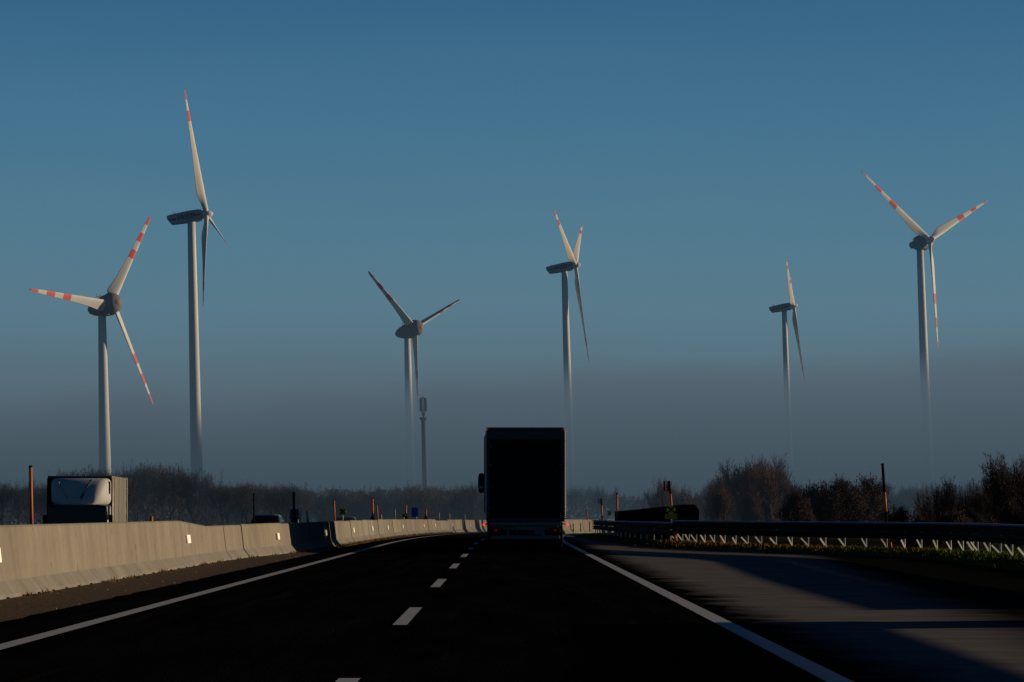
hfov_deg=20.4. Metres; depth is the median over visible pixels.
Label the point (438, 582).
lane dash
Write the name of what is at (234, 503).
bare tree
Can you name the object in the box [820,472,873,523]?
bare tree
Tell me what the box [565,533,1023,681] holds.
shoulder
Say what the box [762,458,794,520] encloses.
bare tree
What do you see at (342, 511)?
cross sign
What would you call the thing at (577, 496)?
bare tree
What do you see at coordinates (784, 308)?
wind turbine
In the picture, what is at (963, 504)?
bare tree
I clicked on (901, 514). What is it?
bush
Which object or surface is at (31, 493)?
marker pole
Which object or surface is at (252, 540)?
concrete barrier
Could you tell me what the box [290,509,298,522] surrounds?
grey panel
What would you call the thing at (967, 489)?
bare tree
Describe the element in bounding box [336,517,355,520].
car
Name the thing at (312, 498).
bare tree
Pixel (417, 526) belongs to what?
concrete barrier
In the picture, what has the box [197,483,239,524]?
bare tree
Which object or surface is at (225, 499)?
bare tree
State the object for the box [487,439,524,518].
rear door
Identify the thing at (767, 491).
bare tree
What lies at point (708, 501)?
bare tree
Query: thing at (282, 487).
bare tree
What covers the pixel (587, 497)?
bare tree
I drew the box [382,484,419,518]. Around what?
bare tree
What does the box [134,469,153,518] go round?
bare tree
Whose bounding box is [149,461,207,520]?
bare tree
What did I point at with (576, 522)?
concrete barrier
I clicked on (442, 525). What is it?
concrete barrier
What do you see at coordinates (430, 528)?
concrete barrier
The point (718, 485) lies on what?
bare tree
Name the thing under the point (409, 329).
wind turbine
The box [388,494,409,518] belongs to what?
bare tree
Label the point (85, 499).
box lorry
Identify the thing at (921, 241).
wind turbine
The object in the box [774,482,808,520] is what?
bare tree
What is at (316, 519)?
bare tree
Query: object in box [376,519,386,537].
concrete barrier
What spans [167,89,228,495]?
wind turbine
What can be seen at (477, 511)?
bare tree
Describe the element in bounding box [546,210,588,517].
wind turbine
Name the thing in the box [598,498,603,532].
marker pole
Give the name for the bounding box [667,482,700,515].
bare tree
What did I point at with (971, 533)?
guard rail
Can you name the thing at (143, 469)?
bare tree
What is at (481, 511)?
bare tree
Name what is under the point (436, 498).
bare tree
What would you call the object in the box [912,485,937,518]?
bare tree
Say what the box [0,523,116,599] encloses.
concrete barrier
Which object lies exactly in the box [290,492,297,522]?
marker pole
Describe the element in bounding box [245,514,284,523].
car
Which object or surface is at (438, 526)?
concrete barrier
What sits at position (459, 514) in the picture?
bare tree
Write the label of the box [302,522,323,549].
concrete barrier
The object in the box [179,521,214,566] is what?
concrete barrier
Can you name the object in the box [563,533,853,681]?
edge line
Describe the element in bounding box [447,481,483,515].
bare tree
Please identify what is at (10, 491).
bare tree
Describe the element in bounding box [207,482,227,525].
bare tree
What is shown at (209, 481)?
bare tree
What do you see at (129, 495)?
bare tree
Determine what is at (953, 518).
bare tree
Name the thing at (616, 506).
marker pole
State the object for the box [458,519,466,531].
concrete barrier
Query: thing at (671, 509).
cross sign
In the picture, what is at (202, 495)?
bare tree
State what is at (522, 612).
road
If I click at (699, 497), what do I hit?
bare tree
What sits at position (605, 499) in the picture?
bare tree
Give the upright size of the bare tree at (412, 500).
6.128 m
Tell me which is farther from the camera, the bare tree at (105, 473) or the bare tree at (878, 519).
the bare tree at (105, 473)
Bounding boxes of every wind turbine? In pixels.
[30,217,152,475]
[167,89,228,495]
[368,271,459,489]
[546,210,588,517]
[769,259,804,485]
[862,172,986,490]
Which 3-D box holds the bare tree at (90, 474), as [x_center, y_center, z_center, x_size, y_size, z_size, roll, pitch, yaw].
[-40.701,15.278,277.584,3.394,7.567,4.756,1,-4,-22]
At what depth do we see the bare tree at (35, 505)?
268.24 m
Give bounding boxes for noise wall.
[615,504,698,539]
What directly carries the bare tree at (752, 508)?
on the ground at (876, 542)
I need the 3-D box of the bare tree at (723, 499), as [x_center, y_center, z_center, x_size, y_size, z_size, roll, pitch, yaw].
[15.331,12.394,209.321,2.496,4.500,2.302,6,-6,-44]
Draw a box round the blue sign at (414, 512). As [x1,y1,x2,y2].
[412,508,417,518]
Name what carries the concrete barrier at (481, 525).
on the gravel strip
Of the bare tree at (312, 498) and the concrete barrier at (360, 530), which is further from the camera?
the bare tree at (312, 498)
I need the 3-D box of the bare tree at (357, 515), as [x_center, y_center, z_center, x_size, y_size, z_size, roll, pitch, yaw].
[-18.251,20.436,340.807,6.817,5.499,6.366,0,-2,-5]
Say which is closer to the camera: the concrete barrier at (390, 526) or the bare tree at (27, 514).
the concrete barrier at (390, 526)
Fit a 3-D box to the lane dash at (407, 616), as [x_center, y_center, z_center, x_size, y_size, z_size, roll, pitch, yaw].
[-1.298,3.439,35.655,0.170,0.001,6.000,0,-3,0]
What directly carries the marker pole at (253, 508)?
on the opposite carriageway
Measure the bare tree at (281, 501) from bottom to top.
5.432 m
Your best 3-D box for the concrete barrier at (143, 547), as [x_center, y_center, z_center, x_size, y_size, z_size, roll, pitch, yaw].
[-7.837,4.374,60.227,0.722,1.100,12.376,0,-3,0]
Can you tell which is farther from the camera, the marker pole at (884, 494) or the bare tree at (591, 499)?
the bare tree at (591, 499)
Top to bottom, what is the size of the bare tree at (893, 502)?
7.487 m
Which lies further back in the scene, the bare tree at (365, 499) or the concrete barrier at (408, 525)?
the bare tree at (365, 499)
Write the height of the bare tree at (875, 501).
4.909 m
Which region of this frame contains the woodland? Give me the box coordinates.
[2,486,1023,523]
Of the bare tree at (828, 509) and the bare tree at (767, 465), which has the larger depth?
the bare tree at (767, 465)
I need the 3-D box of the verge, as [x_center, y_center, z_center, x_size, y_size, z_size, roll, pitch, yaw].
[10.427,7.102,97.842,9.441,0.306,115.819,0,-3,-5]
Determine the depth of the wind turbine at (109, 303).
889.82 m
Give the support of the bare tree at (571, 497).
on the ground at (876, 542)
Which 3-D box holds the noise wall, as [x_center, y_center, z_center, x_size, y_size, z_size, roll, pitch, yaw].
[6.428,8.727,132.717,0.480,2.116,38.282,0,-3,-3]
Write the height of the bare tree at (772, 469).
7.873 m
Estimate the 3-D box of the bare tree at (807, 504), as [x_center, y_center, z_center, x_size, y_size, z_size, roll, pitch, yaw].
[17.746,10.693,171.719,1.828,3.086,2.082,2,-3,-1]
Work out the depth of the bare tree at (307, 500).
313.31 m
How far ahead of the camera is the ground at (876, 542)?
129.77 m
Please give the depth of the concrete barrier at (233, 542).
78.13 m
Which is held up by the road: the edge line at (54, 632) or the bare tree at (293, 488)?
the edge line at (54, 632)
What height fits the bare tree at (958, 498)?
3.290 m
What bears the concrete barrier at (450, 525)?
on the gravel strip
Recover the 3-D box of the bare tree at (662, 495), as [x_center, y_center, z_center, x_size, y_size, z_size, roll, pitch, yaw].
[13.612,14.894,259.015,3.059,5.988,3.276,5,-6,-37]
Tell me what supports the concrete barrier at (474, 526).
on the gravel strip
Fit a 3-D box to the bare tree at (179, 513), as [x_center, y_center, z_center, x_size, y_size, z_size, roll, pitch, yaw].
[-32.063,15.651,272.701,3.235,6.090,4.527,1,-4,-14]
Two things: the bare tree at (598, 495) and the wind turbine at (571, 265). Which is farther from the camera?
the wind turbine at (571, 265)
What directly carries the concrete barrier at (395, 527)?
on the gravel strip
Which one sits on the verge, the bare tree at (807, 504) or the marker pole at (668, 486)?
the marker pole at (668, 486)
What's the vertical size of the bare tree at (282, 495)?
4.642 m
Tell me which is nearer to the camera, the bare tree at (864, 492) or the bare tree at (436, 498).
the bare tree at (864, 492)
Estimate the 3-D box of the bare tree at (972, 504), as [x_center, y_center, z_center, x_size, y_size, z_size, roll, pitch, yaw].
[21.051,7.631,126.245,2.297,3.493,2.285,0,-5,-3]
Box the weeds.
[24,531,454,595]
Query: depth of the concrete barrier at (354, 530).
117.87 m
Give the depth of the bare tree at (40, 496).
267.20 m
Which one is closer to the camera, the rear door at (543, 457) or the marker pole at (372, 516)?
the rear door at (543, 457)
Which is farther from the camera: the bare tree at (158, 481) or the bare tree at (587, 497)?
the bare tree at (587, 497)
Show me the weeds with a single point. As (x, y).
(322, 548)
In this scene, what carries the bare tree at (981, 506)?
on the ground at (876, 542)
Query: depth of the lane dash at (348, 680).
21.86 m
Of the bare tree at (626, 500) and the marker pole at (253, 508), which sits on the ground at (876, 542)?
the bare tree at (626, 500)
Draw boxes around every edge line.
[0,532,476,649]
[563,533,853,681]
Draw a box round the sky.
[0,0,1023,512]
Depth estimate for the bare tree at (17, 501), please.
276.98 m
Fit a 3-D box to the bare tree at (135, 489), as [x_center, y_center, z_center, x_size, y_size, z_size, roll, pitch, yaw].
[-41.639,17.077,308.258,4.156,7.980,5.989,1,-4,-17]
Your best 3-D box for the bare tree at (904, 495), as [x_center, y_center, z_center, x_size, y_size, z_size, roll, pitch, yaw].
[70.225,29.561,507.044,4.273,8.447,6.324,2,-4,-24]
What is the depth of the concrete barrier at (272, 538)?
86.09 m
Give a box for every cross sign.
[339,508,345,520]
[665,505,676,539]
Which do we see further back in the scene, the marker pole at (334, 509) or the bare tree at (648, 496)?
the bare tree at (648, 496)
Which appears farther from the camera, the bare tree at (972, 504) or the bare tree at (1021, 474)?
the bare tree at (972, 504)
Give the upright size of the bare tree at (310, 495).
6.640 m
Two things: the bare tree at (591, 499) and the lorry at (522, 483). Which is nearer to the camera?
the lorry at (522, 483)
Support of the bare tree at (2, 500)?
on the ground at (876, 542)
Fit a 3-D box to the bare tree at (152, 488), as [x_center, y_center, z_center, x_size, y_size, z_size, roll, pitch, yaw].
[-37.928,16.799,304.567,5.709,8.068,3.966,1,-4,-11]
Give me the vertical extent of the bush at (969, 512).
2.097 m
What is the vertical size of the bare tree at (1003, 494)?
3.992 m
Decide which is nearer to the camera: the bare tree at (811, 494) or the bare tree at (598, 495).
the bare tree at (811, 494)
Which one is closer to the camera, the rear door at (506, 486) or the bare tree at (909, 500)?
the rear door at (506, 486)
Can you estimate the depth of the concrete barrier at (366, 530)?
126.05 m
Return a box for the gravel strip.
[0,531,486,621]
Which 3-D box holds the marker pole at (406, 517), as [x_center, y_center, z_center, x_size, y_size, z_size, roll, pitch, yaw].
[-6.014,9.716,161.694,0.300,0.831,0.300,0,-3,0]
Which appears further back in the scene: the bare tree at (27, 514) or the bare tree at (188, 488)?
the bare tree at (27, 514)
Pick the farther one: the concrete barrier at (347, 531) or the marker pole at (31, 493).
the concrete barrier at (347, 531)
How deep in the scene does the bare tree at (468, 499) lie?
320.67 m
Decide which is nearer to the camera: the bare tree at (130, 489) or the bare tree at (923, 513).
the bare tree at (923, 513)
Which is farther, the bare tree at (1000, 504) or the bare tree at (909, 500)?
the bare tree at (909, 500)
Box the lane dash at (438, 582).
[431,579,445,586]
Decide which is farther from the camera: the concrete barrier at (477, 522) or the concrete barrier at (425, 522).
the concrete barrier at (477, 522)
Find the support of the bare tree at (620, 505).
on the ground at (876, 542)
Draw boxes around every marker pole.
[29,465,32,523]
[253,493,254,523]
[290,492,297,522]
[333,500,335,520]
[370,498,375,519]
[404,505,408,518]
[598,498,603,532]
[616,493,617,519]
[664,481,673,539]
[881,463,889,546]
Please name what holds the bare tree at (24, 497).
on the ground at (876, 542)
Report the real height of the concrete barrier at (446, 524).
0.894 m
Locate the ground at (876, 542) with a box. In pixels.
[0,513,1022,681]
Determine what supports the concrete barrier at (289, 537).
on the gravel strip
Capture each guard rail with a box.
[592,520,674,540]
[670,520,1023,556]
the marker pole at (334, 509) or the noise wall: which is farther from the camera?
the noise wall
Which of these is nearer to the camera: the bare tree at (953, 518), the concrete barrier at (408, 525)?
the bare tree at (953, 518)
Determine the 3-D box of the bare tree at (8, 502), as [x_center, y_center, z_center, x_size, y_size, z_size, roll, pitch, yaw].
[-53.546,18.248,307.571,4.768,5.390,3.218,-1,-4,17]
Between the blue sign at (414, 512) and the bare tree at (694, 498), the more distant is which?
the bare tree at (694, 498)
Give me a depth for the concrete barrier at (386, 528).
142.25 m
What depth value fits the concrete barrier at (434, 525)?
185.85 m
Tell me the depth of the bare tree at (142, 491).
293.78 m
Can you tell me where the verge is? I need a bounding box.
[575,533,1023,571]
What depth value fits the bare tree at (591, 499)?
578.63 m
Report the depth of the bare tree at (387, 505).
351.78 m
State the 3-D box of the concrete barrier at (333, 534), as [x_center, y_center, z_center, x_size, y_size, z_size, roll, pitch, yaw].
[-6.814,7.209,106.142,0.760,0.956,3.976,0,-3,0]
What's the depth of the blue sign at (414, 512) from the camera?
173.64 m
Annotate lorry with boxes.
[42,476,127,523]
[478,427,567,550]
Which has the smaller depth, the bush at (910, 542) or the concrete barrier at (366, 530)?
the bush at (910, 542)
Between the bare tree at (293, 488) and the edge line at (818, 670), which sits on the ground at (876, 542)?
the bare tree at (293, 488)
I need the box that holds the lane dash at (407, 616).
[393,607,421,624]
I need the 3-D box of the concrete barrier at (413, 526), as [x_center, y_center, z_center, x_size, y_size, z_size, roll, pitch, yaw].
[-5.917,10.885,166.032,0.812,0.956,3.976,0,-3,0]
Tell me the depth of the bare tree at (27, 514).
279.60 m
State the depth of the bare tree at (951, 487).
494.63 m
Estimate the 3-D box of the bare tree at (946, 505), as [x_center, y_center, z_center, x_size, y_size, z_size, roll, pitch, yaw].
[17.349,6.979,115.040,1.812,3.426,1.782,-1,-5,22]
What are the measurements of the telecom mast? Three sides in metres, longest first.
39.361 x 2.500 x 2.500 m
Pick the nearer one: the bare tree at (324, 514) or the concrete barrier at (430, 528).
the concrete barrier at (430, 528)
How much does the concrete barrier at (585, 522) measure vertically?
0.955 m
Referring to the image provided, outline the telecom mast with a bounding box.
[419,397,427,489]
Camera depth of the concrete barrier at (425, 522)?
177.96 m
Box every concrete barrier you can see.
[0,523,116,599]
[102,521,189,578]
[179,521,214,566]
[205,525,231,561]
[222,525,248,559]
[235,524,269,556]
[256,523,287,554]
[280,523,301,552]
[294,523,312,550]
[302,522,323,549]
[318,521,333,546]
[327,521,340,546]
[336,521,347,543]
[343,521,353,543]
[346,520,361,541]
[356,520,367,541]
[362,520,371,539]
[368,520,377,538]
[373,520,381,537]
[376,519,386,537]
[383,519,391,536]
[387,519,395,536]
[392,519,399,535]
[397,519,404,535]
[401,519,408,535]
[406,519,413,533]
[410,519,416,533]
[414,519,422,533]
[419,519,425,533]
[423,519,429,532]
[427,519,434,532]
[432,519,437,532]
[436,520,441,531]
[439,520,446,531]
[444,520,450,531]
[445,519,454,532]
[452,520,458,531]
[454,519,462,531]
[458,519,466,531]
[464,520,470,531]
[468,520,474,531]
[472,520,477,531]
[475,520,481,531]
[479,520,485,530]
[563,519,575,533]
[572,519,584,532]
[582,519,594,532]
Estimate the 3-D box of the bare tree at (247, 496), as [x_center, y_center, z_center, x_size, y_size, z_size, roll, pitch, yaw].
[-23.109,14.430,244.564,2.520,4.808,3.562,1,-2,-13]
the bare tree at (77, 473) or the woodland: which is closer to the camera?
the bare tree at (77, 473)
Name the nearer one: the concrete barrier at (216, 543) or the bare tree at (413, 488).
the concrete barrier at (216, 543)
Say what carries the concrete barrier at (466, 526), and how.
on the gravel strip
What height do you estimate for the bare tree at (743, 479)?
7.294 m
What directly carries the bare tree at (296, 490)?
on the ground at (876, 542)
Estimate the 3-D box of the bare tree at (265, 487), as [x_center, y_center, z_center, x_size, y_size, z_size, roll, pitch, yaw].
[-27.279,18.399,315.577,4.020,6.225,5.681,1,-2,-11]
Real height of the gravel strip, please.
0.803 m
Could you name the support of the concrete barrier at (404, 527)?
on the gravel strip
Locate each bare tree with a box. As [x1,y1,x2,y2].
[0,479,19,522]
[0,480,23,524]
[0,485,21,524]
[0,486,23,524]
[4,487,26,524]
[6,480,36,521]
[17,483,33,518]
[22,484,46,523]
[33,479,46,523]
[34,485,46,512]
[53,466,98,475]
[78,466,121,476]
[85,464,107,475]
[110,459,156,520]
[116,467,135,518]
[118,471,137,512]
[118,473,139,513]
[130,466,158,521]
[133,462,179,519]
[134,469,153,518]
[135,465,174,520]
[139,465,171,520]
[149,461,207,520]
[163,471,191,521]
[165,483,191,520]
[168,468,200,523]
[168,470,201,520]
[187,468,223,522]
[194,477,215,525]
[194,498,220,525]
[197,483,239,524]
[205,480,241,524]
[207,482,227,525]
[220,482,270,522]
[224,481,250,523]
[226,488,255,523]
[226,508,266,524]
[231,478,255,521]
[231,483,263,523]
[231,486,253,523]
[243,482,263,515]
[251,482,278,513]
[262,485,297,522]
[265,485,287,512]
[274,480,292,491]
[275,491,311,522]
[276,481,308,521]
[280,481,310,517]
[293,484,316,513]
[301,484,319,521]
[303,490,325,521]
[309,492,350,520]
[313,501,320,521]
[315,485,356,516]
[338,489,380,519]
[343,485,369,516]
[350,484,387,518]
[360,505,389,519]
[365,487,391,518]
[370,494,393,516]
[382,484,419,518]
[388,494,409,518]
[390,485,443,518]
[403,480,430,493]
[403,487,456,519]
[419,479,449,517]
[437,489,483,519]
[441,481,476,518]
[446,483,479,519]
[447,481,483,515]
[473,489,484,519]
[474,493,485,519]
[566,483,580,517]
[567,486,581,512]
[573,484,596,515]
[584,487,597,518]
[590,486,606,517]
[592,490,608,519]
[605,486,619,512]
[612,501,625,518]
[615,493,629,509]
[629,491,648,508]
[642,486,667,507]
[649,474,676,507]
[656,482,684,503]
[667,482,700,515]
[689,480,712,518]
[690,495,703,519]
[699,476,719,528]
[702,472,733,528]
[706,479,737,520]
[711,470,735,520]
[717,457,759,520]
[737,478,764,522]
[741,455,786,529]
[744,453,787,520]
[750,452,782,529]
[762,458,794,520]
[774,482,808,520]
[778,464,794,496]
[787,479,810,504]
[799,479,827,519]
[802,497,816,520]
[811,485,847,530]
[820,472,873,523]
[843,480,870,521]
[848,472,893,521]
[869,497,890,521]
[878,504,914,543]
[879,488,902,510]
[881,477,896,506]
[892,484,914,509]
[899,484,919,515]
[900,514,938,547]
[903,480,940,505]
[903,495,917,515]
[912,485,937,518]
[913,503,934,520]
[922,474,958,544]
[923,483,961,542]
[930,481,965,495]
[935,507,983,547]
[944,487,967,513]
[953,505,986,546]
[956,480,981,497]
[961,476,993,520]
[963,477,976,511]
[973,480,990,520]
[976,513,1002,546]
[978,449,1023,520]
[979,453,1023,545]
[983,462,1021,522]
[1002,461,1023,513]
[1006,452,1023,492]
[1010,456,1023,504]
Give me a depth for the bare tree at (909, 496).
516.99 m
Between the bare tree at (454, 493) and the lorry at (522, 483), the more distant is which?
the bare tree at (454, 493)
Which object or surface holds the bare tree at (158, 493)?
on the ground at (876, 542)
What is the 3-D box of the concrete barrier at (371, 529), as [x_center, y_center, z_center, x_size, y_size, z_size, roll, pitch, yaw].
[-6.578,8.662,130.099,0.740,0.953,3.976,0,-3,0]
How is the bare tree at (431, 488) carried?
on the ground at (876, 542)
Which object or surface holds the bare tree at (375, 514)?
on the ground at (876, 542)
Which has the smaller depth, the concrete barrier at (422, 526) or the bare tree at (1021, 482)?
the bare tree at (1021, 482)
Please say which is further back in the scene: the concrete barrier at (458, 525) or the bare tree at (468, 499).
the bare tree at (468, 499)
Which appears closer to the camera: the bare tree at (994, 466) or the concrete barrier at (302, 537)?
the concrete barrier at (302, 537)
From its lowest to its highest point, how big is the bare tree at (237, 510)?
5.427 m
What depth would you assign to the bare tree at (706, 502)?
298.92 m
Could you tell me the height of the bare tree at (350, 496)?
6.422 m
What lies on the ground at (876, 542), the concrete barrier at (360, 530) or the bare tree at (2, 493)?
the bare tree at (2, 493)
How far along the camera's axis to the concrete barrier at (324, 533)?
102.16 m
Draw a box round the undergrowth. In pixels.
[0,496,951,528]
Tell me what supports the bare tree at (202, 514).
on the ground at (876, 542)
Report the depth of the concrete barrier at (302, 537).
94.12 m
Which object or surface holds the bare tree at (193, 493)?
on the ground at (876, 542)
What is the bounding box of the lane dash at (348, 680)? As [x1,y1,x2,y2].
[336,678,359,681]
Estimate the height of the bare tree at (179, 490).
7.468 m
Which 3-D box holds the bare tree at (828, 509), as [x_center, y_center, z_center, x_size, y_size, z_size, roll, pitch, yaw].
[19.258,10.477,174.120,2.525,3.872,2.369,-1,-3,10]
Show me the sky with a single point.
(431, 149)
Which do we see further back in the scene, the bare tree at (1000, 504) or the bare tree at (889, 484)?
the bare tree at (889, 484)
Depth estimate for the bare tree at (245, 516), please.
248.96 m
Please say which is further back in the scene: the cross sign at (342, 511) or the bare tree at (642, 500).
the bare tree at (642, 500)
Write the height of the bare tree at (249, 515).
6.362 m
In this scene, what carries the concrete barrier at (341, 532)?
on the gravel strip
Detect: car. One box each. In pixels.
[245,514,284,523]
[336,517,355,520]
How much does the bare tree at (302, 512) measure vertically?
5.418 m
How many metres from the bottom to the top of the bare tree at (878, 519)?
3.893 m
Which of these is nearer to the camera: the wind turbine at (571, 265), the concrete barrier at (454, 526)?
the concrete barrier at (454, 526)
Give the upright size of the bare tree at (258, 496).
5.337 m
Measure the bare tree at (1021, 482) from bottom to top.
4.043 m
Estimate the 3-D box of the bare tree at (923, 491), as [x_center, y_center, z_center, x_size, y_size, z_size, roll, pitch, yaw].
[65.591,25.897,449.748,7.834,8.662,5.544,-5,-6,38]
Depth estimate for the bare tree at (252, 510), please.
342.32 m
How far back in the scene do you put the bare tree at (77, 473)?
256.28 m
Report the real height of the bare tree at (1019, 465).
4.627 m
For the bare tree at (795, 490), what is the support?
on the ground at (876, 542)
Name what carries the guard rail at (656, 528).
on the verge
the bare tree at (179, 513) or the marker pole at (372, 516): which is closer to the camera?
the marker pole at (372, 516)
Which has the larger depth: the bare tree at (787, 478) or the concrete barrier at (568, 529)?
the bare tree at (787, 478)
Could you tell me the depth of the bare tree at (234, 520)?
344.12 m
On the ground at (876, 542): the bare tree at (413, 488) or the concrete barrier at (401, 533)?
the bare tree at (413, 488)
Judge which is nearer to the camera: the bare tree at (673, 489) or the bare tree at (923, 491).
the bare tree at (673, 489)
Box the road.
[0,532,862,681]
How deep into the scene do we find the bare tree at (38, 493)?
284.13 m
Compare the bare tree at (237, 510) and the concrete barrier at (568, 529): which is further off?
the bare tree at (237, 510)
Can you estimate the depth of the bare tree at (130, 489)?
240.20 m
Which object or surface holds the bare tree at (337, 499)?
on the ground at (876, 542)
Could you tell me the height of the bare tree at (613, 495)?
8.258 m
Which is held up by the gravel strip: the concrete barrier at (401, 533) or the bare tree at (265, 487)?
the concrete barrier at (401, 533)
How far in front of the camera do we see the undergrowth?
289.59 m
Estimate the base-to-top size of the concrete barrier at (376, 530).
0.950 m
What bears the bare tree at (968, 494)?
on the ground at (876, 542)
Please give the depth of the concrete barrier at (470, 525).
221.90 m
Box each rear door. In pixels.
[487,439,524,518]
[526,439,562,518]

